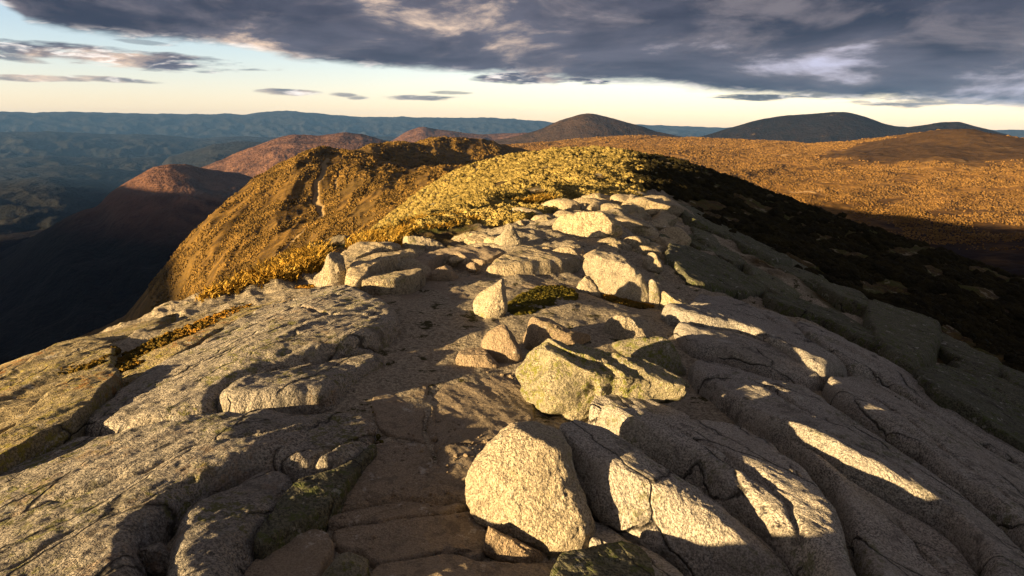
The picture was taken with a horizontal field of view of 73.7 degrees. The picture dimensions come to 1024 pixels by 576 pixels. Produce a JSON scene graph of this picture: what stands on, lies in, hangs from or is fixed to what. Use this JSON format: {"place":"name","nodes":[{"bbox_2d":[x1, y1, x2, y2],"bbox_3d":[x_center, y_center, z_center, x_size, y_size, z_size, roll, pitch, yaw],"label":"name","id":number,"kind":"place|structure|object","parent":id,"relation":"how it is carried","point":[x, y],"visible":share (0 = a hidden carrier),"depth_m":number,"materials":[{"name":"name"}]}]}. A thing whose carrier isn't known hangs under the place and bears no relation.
{"place":"outdoors","nodes":[
{"label":"outdoors","id":0,"kind":"place"},
{"bbox_2d":[0,230,42,240],"bbox_3d":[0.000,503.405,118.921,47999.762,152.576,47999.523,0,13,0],"label":"valley","id":1,"kind":"structure","parent":0,"point":[21,235],"depth_m":3140.01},
{"bbox_2d":[0,176,120,234],"bbox_3d":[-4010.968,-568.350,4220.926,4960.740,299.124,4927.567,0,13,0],"label":"hill","id":2,"kind":"structure","parent":0,"point":[35,203],"depth_m":3962.10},
{"bbox_2d":[0,165,142,184],"bbox_3d":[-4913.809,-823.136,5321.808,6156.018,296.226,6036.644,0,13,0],"label":"hill","id":3,"kind":"structure","parent":0,"point":[117,176],"depth_m":5417.04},
{"bbox_2d":[0,155,166,171],"bbox_3d":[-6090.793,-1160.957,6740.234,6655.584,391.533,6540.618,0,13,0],"label":"hill","id":4,"kind":"structure","parent":0,"point":[142,164],"depth_m":6706.25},
{"bbox_2d":[0,164,252,364],"bbox_3d":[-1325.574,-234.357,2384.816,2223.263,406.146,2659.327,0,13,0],"label":"hill","id":5,"kind":"structure","parent":0,"point":[86,271],"depth_m":1795.12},
{"bbox_2d":[0,131,396,157],"bbox_3d":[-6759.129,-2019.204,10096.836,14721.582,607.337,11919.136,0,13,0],"label":"mountain range","id":6,"kind":"structure","parent":0,"point":[13,144],"depth_m":9203.56,"materials":[{"name":"blue"}]},
{"bbox_2d":[162,141,264,166],"bbox_3d":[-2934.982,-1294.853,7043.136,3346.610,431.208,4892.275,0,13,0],"label":"hill","id":7,"kind":"structure","parent":0,"point":[206,155],"depth_m":6447.59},
{"bbox_2d":[200,132,389,177],"bbox_3d":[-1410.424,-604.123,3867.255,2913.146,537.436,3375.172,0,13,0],"label":"hill","id":8,"kind":"structure","parent":0,"point":[252,162],"depth_m":3731.62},
{"bbox_2d":[80,136,529,336],"bbox_3d":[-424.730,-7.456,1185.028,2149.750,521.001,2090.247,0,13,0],"label":"hill","id":9,"kind":"structure","parent":0,"point":[142,306],"depth_m":429.96,"materials":[{"name":"plant"}]},
{"bbox_2d":[148,137,518,309],"bbox_3d":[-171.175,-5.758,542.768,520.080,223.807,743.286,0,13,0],"label":"shrub cover","id":10,"kind":"object","parent":9,"relation":"on","point":[384,171],"visible":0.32,"depth_m":418.86,"materials":[{"name":"plant"}]},
{"bbox_2d":[243,271,581,575],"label":"path","id":11,"kind":"structure","parent":0,"point":[408,532],"depth_m":4.78,"materials":[{"name":"brown stone"}]},
{"bbox_2d":[322,552,369,575],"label":"boulder","id":12,"kind":"object","parent":11,"relation":"on","point":[348,564],"visible":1,"depth_m":3.81,"materials":[{"name":"stone"}]},
{"bbox_2d":[425,265,458,281],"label":"boulder","id":13,"kind":"object","parent":11,"relation":"on","point":[445,273],"visible":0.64,"depth_m":11.51,"materials":[{"name":"stone"}]},
{"bbox_2d":[455,347,498,367],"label":"boulder","id":14,"kind":"object","parent":11,"relation":"on","point":[476,357],"visible":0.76,"depth_m":7.30,"materials":[{"name":"stone"}]},
{"bbox_2d":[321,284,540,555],"bbox_3d":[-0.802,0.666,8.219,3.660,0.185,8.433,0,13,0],"label":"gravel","id":15,"kind":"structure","parent":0,"point":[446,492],"depth_m":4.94,"materials":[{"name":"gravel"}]},
{"bbox_2d":[392,127,525,142],"bbox_3d":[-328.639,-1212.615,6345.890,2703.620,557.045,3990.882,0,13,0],"label":"hill","id":16,"kind":"structure","parent":0,"point":[416,134],"depth_m":6070.69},
{"bbox_2d":[0,110,1023,137],"bbox_3d":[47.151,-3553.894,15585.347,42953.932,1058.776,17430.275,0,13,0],"label":"mountain range","id":17,"kind":"structure","parent":0,"point":[274,124],"depth_m":15662.77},
{"bbox_2d":[0,0,1023,129],"label":"sky","id":18,"kind":"structure","parent":0,"point":[694,63],"materials":[{"name":"grey"}]},
{"bbox_2d":[100,151,1023,575],"bbox_3d":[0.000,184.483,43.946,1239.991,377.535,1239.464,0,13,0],"label":"ridge","id":19,"kind":"structure","parent":0,"point":[432,325],"depth_m":9.65,"materials":[{"name":"grey granite"}]},
{"bbox_2d":[0,396,42,433],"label":"rock slab","id":20,"kind":"object","parent":19,"relation":"on","point":[13,412],"visible":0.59,"depth_m":6.27,"materials":[{"name":"stone"}]},
{"bbox_2d":[0,336,120,400],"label":"rock","id":21,"kind":"object","parent":19,"relation":"on","point":[35,380],"visible":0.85,"depth_m":7.54,"materials":[{"name":"stone"}]},
{"bbox_2d":[0,367,123,474],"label":"rock slab","id":22,"kind":"object","parent":19,"relation":"on","point":[59,414],"visible":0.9,"depth_m":5.84,"materials":[{"name":"stone"}]},
{"bbox_2d":[0,313,176,376],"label":"rock slab","id":23,"kind":"object","parent":19,"relation":"on","point":[118,334],"visible":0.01,"depth_m":9.30,"materials":[{"name":"stone"}]},
{"bbox_2d":[0,409,378,575],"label":"rock slab","id":24,"kind":"object","parent":19,"relation":"on","point":[109,505],"visible":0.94,"depth_m":4.67,"materials":[{"name":"stone"}]},
{"bbox_2d":[120,297,295,386],"bbox_3d":[-4.090,1.088,9.210,1.624,1.502,3.964,4,14,17],"label":"rock slab","id":25,"kind":"object","parent":19,"relation":"on","point":[153,358],"visible":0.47,"depth_m":8.05,"materials":[{"name":"stone"}]},
{"bbox_2d":[166,470,292,575],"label":"rock slab","id":26,"kind":"object","parent":19,"relation":"on","point":[216,533],"visible":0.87,"depth_m":3.99,"materials":[{"name":"stone"}]},
{"bbox_2d":[138,542,170,575],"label":"boulder","id":27,"kind":"object","parent":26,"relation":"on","point":[154,558],"visible":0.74,"depth_m":3.81,"materials":[{"name":"stone"}]},
{"bbox_2d":[85,285,400,436],"bbox_3d":[-2.654,0.929,8.217,2.771,1.219,5.289,0,13,0],"label":"rock slab","id":28,"kind":"object","parent":19,"relation":"on","point":[332,323],"visible":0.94,"depth_m":7.22,"materials":[{"name":"stone"}]},
{"bbox_2d":[217,353,385,414],"bbox_3d":[-1.884,1.246,6.644,1.095,1.010,2.043,12,18,42],"label":"rock slab","id":29,"kind":"object","parent":28,"relation":"on","point":[314,388],"visible":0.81,"depth_m":6.15,"materials":[{"name":"stone"}]},
{"bbox_2d":[254,444,377,559],"bbox_3d":[-1.315,1.921,4.759,0.402,1.268,1.495,2,13,8],"label":"rock slab","id":30,"kind":"object","parent":19,"relation":"on","point":[307,503],"visible":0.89,"depth_m":4.41,"materials":[{"name":"grey stone"}]},
{"bbox_2d":[313,252,345,286],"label":"boulder","id":31,"kind":"object","parent":19,"relation":"on","point":[333,269],"visible":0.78,"depth_m":11.28,"materials":[{"name":"stone"}]},
{"bbox_2d":[20,284,654,382],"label":"grass","id":32,"kind":"structure","parent":19,"relation":"on","point":[127,360],"depth_m":8.43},
{"bbox_2d":[341,241,401,272],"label":"rock slab","id":33,"kind":"object","parent":19,"relation":"on","point":[355,251],"visible":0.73,"depth_m":13.44,"materials":[{"name":"beige stone"}]},
{"bbox_2d":[194,190,567,302],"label":"grass","id":34,"kind":"structure","parent":19,"relation":"on","point":[295,263],"depth_m":13.57,"materials":[{"name":"plant"}]},
{"bbox_2d":[345,250,418,289],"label":"rock slab","id":35,"kind":"object","parent":19,"relation":"on","point":[359,270],"visible":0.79,"depth_m":11.70,"materials":[{"name":"beige stone"}]},
{"bbox_2d":[361,268,425,295],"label":"rock slab","id":36,"kind":"object","parent":19,"relation":"on","point":[410,281],"visible":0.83,"depth_m":10.45,"materials":[{"name":"beige stone"}]},
{"bbox_2d":[397,257,430,274],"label":"stone","id":37,"kind":"object","parent":19,"relation":"on","point":[406,263],"visible":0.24,"depth_m":12.32,"materials":[{"name":"beige stone"}]},
{"bbox_2d":[402,236,444,252],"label":"boulder","id":38,"kind":"object","parent":19,"relation":"on","point":[424,244],"visible":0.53,"depth_m":14.40,"materials":[{"name":"stone"}]},
{"bbox_2d":[292,285,578,483],"bbox_3d":[0.089,0.947,7.901,7.178,0.719,4.259,-10,17,-36],"label":"moss","id":39,"kind":"object","parent":19,"relation":"on","point":[548,295],"visible":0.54,"depth_m":9.83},
{"bbox_2d":[403,246,502,270],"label":"rock slab","id":40,"kind":"object","parent":19,"relation":"on","point":[480,256],"visible":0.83,"depth_m":13.14,"materials":[{"name":"grey stone"}]},
{"bbox_2d":[441,543,472,555],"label":"boulder","id":41,"kind":"object","parent":19,"relation":"on","point":[457,549],"visible":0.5,"depth_m":4.16,"materials":[{"name":"stone"}]},
{"bbox_2d":[450,231,483,242],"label":"boulder","id":42,"kind":"object","parent":19,"relation":"on","point":[460,237],"visible":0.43,"depth_m":15.65,"materials":[{"name":"beige stone"}]},
{"bbox_2d":[466,262,479,272],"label":"boulder","id":43,"kind":"object","parent":19,"relation":"on","point":[472,267],"visible":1,"depth_m":12.55,"materials":[{"name":"stone"}]},
{"bbox_2d":[464,235,483,244],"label":"stone","id":44,"kind":"object","parent":19,"relation":"on","point":[469,240],"visible":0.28,"depth_m":14.81,"materials":[{"name":"beige stone"}]},
{"bbox_2d":[473,278,507,318],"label":"boulder","id":45,"kind":"object","parent":19,"relation":"on","point":[490,302],"visible":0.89,"depth_m":8.95,"materials":[{"name":"stone"}]},
{"bbox_2d":[481,324,523,362],"bbox_3d":[-0.104,0.651,7.629,0.484,0.477,0.398,0,13,0],"label":"boulder","id":46,"kind":"object","parent":19,"relation":"on","point":[499,343],"visible":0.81,"depth_m":7.47,"materials":[{"name":"stone"}]},
{"bbox_2d":[494,223,522,245],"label":"boulder","id":47,"kind":"object","parent":19,"relation":"on","point":[508,235],"visible":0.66,"depth_m":14.01,"materials":[{"name":"stone"}]},
{"bbox_2d":[370,145,647,230],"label":"shrub cover","id":48,"kind":"object","parent":19,"relation":"on","point":[475,196],"visible":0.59,"depth_m":47.90,"materials":[{"name":"plant"}]},
{"bbox_2d":[483,526,546,563],"bbox_3d":[0.035,1.615,4.282,0.446,0.311,0.299,0,13,0],"label":"boulder","id":49,"kind":"object","parent":19,"relation":"on","point":[499,546],"visible":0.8,"depth_m":4.17,"materials":[{"name":"stone"}]},
{"bbox_2d":[465,421,595,557],"bbox_3d":[0.121,1.359,4.591,0.870,0.899,0.802,0,13,0],"label":"boulder","id":50,"kind":"object","parent":19,"relation":"on","point":[522,484],"visible":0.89,"depth_m":4.33,"materials":[{"name":"stone"}]},
{"bbox_2d":[485,240,580,277],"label":"rock slab","id":51,"kind":"object","parent":19,"relation":"on","point":[530,258],"visible":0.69,"depth_m":12.09,"materials":[{"name":"beige stone"}]},
{"bbox_2d":[523,316,590,349],"bbox_3d":[0.525,0.570,8.068,0.833,0.498,0.571,0,13,0],"label":"boulder","id":52,"kind":"object","parent":19,"relation":"on","point":[540,330],"visible":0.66,"depth_m":7.84,"materials":[{"name":"stone"}]},
{"bbox_2d":[543,199,579,211],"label":"stone","id":53,"kind":"object","parent":19,"relation":"on","point":[570,205],"visible":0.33,"depth_m":21.49,"materials":[{"name":"beige stone"}]},
{"bbox_2d":[551,246,578,256],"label":"stone","id":54,"kind":"object","parent":19,"relation":"on","point":[569,251],"visible":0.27,"depth_m":13.16,"materials":[{"name":"beige stone"}]},
{"bbox_2d":[551,211,622,238],"bbox_3d":[1.699,-1.413,16.142,1.812,0.864,1.264,0,13,0],"label":"boulder","id":55,"kind":"object","parent":19,"relation":"on","point":[593,224],"visible":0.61,"depth_m":15.74,"materials":[{"name":"beige stone"}]},
{"bbox_2d":[576,276,601,297],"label":"boulder","id":56,"kind":"object","parent":19,"relation":"on","point":[586,284],"visible":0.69,"depth_m":10.57,"materials":[{"name":"stone"}]},
{"bbox_2d":[585,201,603,210],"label":"stone","id":57,"kind":"object","parent":19,"relation":"on","point":[594,206],"visible":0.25,"depth_m":21.41,"materials":[{"name":"beige stone"}]},
{"bbox_2d":[582,193,609,200],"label":"stone","id":58,"kind":"object","parent":19,"relation":"on","point":[599,195],"visible":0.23,"depth_m":25.46,"materials":[{"name":"beige stone"}]},
{"bbox_2d":[515,338,688,421],"bbox_3d":[0.856,0.895,6.551,1.647,0.857,0.842,0,13,0],"label":"boulder","id":59,"kind":"object","parent":19,"relation":"on","point":[564,381],"visible":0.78,"depth_m":6.26,"materials":[{"name":"stone"}]},
{"bbox_2d":[550,541,654,575],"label":"boulder","id":60,"kind":"object","parent":19,"relation":"on","point":[621,558],"visible":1,"depth_m":3.95,"materials":[{"name":"grey stone"}]},
{"bbox_2d":[597,237,631,250],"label":"boulder","id":61,"kind":"object","parent":19,"relation":"on","point":[623,245],"visible":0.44,"depth_m":15.09,"materials":[{"name":"beige stone"}]},
{"bbox_2d":[583,251,648,302],"bbox_3d":[1.679,-0.093,10.754,1.154,0.932,0.650,7,15,27],"label":"boulder","id":62,"kind":"object","parent":19,"relation":"on","point":[617,275],"visible":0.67,"depth_m":10.53,"materials":[{"name":"stone"}]},
{"bbox_2d":[610,194,628,203],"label":"stone","id":63,"kind":"object","parent":19,"relation":"on","point":[618,198],"visible":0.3,"depth_m":24.69,"materials":[{"name":"beige stone"}]},
{"bbox_2d":[602,315,658,339],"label":"boulder","id":64,"kind":"object","parent":19,"relation":"on","point":[620,327],"visible":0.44,"depth_m":8.44,"materials":[{"name":"stone"}]},
{"bbox_2d":[588,522,683,575],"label":"rock slab","id":65,"kind":"object","parent":19,"relation":"on","point":[661,566],"visible":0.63,"depth_m":4.28,"materials":[{"name":"grey stone"}]},
{"bbox_2d":[623,236,649,249],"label":"stone","id":66,"kind":"object","parent":19,"relation":"on","point":[634,242],"visible":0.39,"depth_m":15.54,"materials":[{"name":"beige stone"}]},
{"bbox_2d":[621,202,651,220],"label":"boulder","id":67,"kind":"object","parent":19,"relation":"on","point":[631,208],"visible":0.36,"depth_m":22.68,"materials":[{"name":"beige stone"}]},
{"bbox_2d":[588,394,689,424],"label":"rock slab","id":68,"kind":"object","parent":19,"relation":"on","point":[598,403],"visible":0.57,"depth_m":6.12,"materials":[{"name":"grey stone"}]},
{"bbox_2d":[619,219,659,236],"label":"stone","id":69,"kind":"object","parent":19,"relation":"on","point":[652,231],"visible":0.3,"depth_m":18.36,"materials":[{"name":"beige stone"}]},
{"bbox_2d":[615,217,649,232],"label":"stone","id":70,"kind":"object","parent":69,"relation":"on","point":[632,225],"visible":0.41,"depth_m":18.27,"materials":[{"name":"beige stone"}]},
{"bbox_2d":[620,197,670,216],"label":"stone","id":71,"kind":"object","parent":19,"relation":"on","point":[651,207],"visible":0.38,"depth_m":24.54,"materials":[{"name":"beige stone"}]},
{"bbox_2d":[634,246,662,259],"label":"stone","id":72,"kind":"object","parent":19,"relation":"on","point":[645,250],"visible":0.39,"depth_m":14.98,"materials":[{"name":"beige stone"}]},
{"bbox_2d":[612,336,685,376],"bbox_3d":[1.566,0.799,7.831,0.860,0.510,0.521,5,14,20],"label":"boulder","id":73,"kind":"object","parent":19,"relation":"on","point":[661,351],"visible":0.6,"depth_m":7.67,"materials":[{"name":"stone"}]},
{"bbox_2d":[642,252,663,272],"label":"boulder","id":74,"kind":"object","parent":19,"relation":"on","point":[651,262],"visible":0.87,"depth_m":13.58,"materials":[{"name":"stone"}]},
{"bbox_2d":[647,279,659,308],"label":"boulder","id":75,"kind":"object","parent":19,"relation":"on","point":[654,292],"visible":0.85,"depth_m":10.41,"materials":[{"name":"stone"}]},
{"bbox_2d":[646,219,669,230],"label":"stone","id":76,"kind":"object","parent":19,"relation":"on","point":[659,225],"visible":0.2,"depth_m":20.03,"materials":[{"name":"beige stone"}]},
{"bbox_2d":[651,236,676,248],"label":"boulder","id":77,"kind":"object","parent":19,"relation":"on","point":[664,242],"visible":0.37,"depth_m":17.74,"materials":[{"name":"beige stone"}]},
{"bbox_2d":[652,214,677,226],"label":"stone","id":78,"kind":"object","parent":19,"relation":"on","point":[671,220],"visible":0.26,"depth_m":21.88,"materials":[{"name":"beige stone"}]},
{"bbox_2d":[644,195,694,215],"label":"stone","id":79,"kind":"object","parent":19,"relation":"on","point":[665,198],"visible":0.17,"depth_m":27.34,"materials":[{"name":"beige stone"}]},
{"bbox_2d":[658,291,688,310],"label":"boulder","id":80,"kind":"object","parent":19,"relation":"on","point":[666,298],"visible":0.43,"depth_m":10.39,"materials":[{"name":"stone"}]},
{"bbox_2d":[666,202,683,217],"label":"stone","id":81,"kind":"object","parent":19,"relation":"on","point":[675,209],"visible":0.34,"depth_m":25.58,"materials":[{"name":"beige stone"}]},
{"bbox_2d":[659,226,691,245],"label":"stone","id":82,"kind":"object","parent":19,"relation":"on","point":[677,235],"visible":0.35,"depth_m":19.17,"materials":[{"name":"beige stone"}]},
{"bbox_2d":[559,420,793,575],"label":"boulder","id":83,"kind":"object","parent":19,"relation":"on","point":[634,494],"visible":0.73,"depth_m":4.41,"materials":[{"name":"grey stone"}]},
{"bbox_2d":[689,227,720,249],"bbox_3d":[5.851,-0.519,21.542,1.208,2.694,3.776,0,13,0],"label":"rock ledge","id":84,"kind":"object","parent":19,"relation":"on","point":[707,239],"visible":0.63,"depth_m":20.23,"materials":[{"name":"grey stone"}]},
{"bbox_2d":[680,204,732,239],"bbox_3d":[8.473,-1.200,29.285,3.421,5.042,12.891,3,14,13],"label":"rock ledge","id":85,"kind":"object","parent":19,"relation":"on","point":[696,221],"visible":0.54,"depth_m":24.34,"materials":[{"name":"grey stone"}]},
{"bbox_2d":[664,243,767,299],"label":"rock slab","id":86,"kind":"object","parent":19,"relation":"on","point":[690,266],"visible":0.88,"depth_m":14.13,"materials":[{"name":"grey stone"}]},
{"bbox_2d":[688,234,746,271],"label":"rock slab","id":87,"kind":"object","parent":19,"relation":"on","point":[733,258],"visible":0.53,"depth_m":18.98,"materials":[{"name":"grey stone"}]},
{"bbox_2d":[596,404,855,575],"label":"rock slab","id":88,"kind":"object","parent":19,"relation":"on","point":[773,497],"visible":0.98,"depth_m":4.83,"materials":[{"name":"grey stone"}]},
{"bbox_2d":[673,322,820,390],"bbox_3d":[2.812,1.311,8.317,2.050,1.551,1.228,12,18,41],"label":"rock slab","id":89,"kind":"object","parent":19,"relation":"on","point":[748,354],"visible":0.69,"depth_m":7.89,"materials":[{"name":"grey stone"}]},
{"bbox_2d":[660,294,847,389],"bbox_3d":[3.229,1.058,10.047,2.336,2.055,5.026,2,13,9],"label":"rock slab","id":90,"kind":"object","parent":19,"relation":"on","point":[784,334],"visible":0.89,"depth_m":8.77,"materials":[{"name":"grey stone"}]},
{"bbox_2d":[721,224,791,265],"bbox_3d":[9.739,-0.151,27.618,3.771,5.371,12.643,3,14,12],"label":"rock ledge","id":91,"kind":"object","parent":19,"relation":"on","point":[764,252],"visible":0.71,"depth_m":22.44,"materials":[{"name":"grey stone"}]},
{"bbox_2d":[742,263,802,298],"bbox_3d":[6.449,0.709,16.965,1.699,2.509,4.829,4,14,16],"label":"rock ledge","id":92,"kind":"object","parent":19,"relation":"on","point":[777,286],"visible":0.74,"depth_m":15.77,"materials":[{"name":"grey stone"}]},
{"bbox_2d":[755,244,832,292],"bbox_3d":[10.037,0.628,24.655,2.750,4.439,11.106,4,14,17],"label":"rock ledge","id":93,"kind":"object","parent":19,"relation":"on","point":[803,276],"visible":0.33,"depth_m":21.27,"materials":[{"name":"grey stone"}]},
{"bbox_2d":[762,290,880,354],"bbox_3d":[6.280,1.480,14.001,2.552,3.173,7.388,6,14,22],"label":"rock slab","id":94,"kind":"object","parent":19,"relation":"on","point":[838,323],"visible":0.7,"depth_m":12.17,"materials":[{"name":"grey stone"}]},
{"bbox_2d":[620,149,1023,372],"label":"shrub cover","id":95,"kind":"object","parent":19,"relation":"on","point":[961,308],"visible":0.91,"depth_m":42.70,"materials":[{"name":"plant"}]},
{"bbox_2d":[808,279,869,317],"bbox_3d":[10.125,0.919,21.884,2.360,3.405,9.927,3,14,12],"label":"rock ledge","id":96,"kind":"object","parent":19,"relation":"on","point":[845,299],"visible":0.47,"depth_m":18.24,"materials":[{"name":"grey stone"}]},
{"bbox_2d":[687,359,1023,575],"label":"rock slab","id":97,"kind":"object","parent":19,"relation":"on","point":[848,448],"visible":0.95,"depth_m":5.38,"materials":[{"name":"grey stone"}]},
{"bbox_2d":[742,417,977,575],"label":"rock slab","id":98,"kind":"object","parent":19,"relation":"on","point":[883,538],"visible":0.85,"depth_m":4.64,"materials":[{"name":"grey stone"}]},
{"bbox_2d":[862,299,941,374],"bbox_3d":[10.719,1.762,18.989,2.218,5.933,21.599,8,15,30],"label":"rock slab","id":99,"kind":"object","parent":19,"relation":"on","point":[909,341],"visible":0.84,"depth_m":13.17,"materials":[{"name":"grey stone"}]},
{"bbox_2d":[795,321,1023,468],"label":"rock slab","id":100,"kind":"object","parent":19,"relation":"on","point":[856,360],"visible":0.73,"depth_m":8.16,"materials":[{"name":"grey stone"}]},
{"bbox_2d":[822,376,1023,551],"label":"rock slab","id":101,"kind":"object","parent":19,"relation":"on","point":[985,481],"visible":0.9,"depth_m":6.01,"materials":[{"name":"grey stone"}]},
{"bbox_2d":[913,363,1023,452],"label":"rock slab","id":102,"kind":"object","parent":19,"relation":"on","point":[988,409],"visible":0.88,"depth_m":7.88,"materials":[{"name":"grey stone"}]},
{"bbox_2d":[939,332,1002,377],"bbox_3d":[10.618,2.411,16.434,1.848,2.815,6.214,4,14,18],"label":"rock ledge","id":103,"kind":"object","parent":19,"relation":"on","point":[952,349],"visible":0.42,"depth_m":14.95,"materials":[{"name":"grey stone"}]},
{"bbox_2d":[947,361,1023,411],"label":"rock ledge","id":104,"kind":"object","parent":19,"relation":"on","point":[1013,394],"visible":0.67,"depth_m":10.54,"materials":[{"name":"grey stone"}]},
{"bbox_2d":[999,365,1023,389],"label":"rock ledge","id":105,"kind":"object","parent":19,"relation":"on","point":[1014,377],"visible":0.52,"depth_m":12.68,"materials":[{"name":"grey stone"}]},
{"bbox_2d":[495,113,680,143],"bbox_3d":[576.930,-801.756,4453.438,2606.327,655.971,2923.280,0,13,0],"label":"mountain","id":106,"kind":"structure","parent":0,"point":[587,125],"depth_m":4235.65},
{"bbox_2d":[500,129,1023,275],"bbox_3d":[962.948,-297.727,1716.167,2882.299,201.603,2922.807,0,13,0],"label":"plateau","id":107,"kind":"structure","parent":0,"point":[973,149],"depth_m":1089.38,"materials":[{"name":"plant"}]},
{"bbox_2d":[511,129,1023,250],"bbox_3d":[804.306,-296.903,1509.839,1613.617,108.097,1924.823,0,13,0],"label":"shrub cover","id":108,"kind":"object","parent":107,"relation":"on","point":[805,153],"visible":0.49,"depth_m":1038.45,"materials":[{"name":"plant"}]},
{"bbox_2d":[700,112,1014,142],"bbox_3d":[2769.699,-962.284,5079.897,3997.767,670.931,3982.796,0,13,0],"label":"mountain","id":109,"kind":"structure","parent":0,"point":[825,127],"depth_m":4681.03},
{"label":"stone","id":110,"kind":"object","parent":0,"visible":0},
{"bbox_2d":[601,203,626,212],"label":"stone","id":111,"kind":"object","parent":110,"relation":"on","point":[606,206],"visible":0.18,"depth_m":20.24,"materials":[{"name":"beige stone"}]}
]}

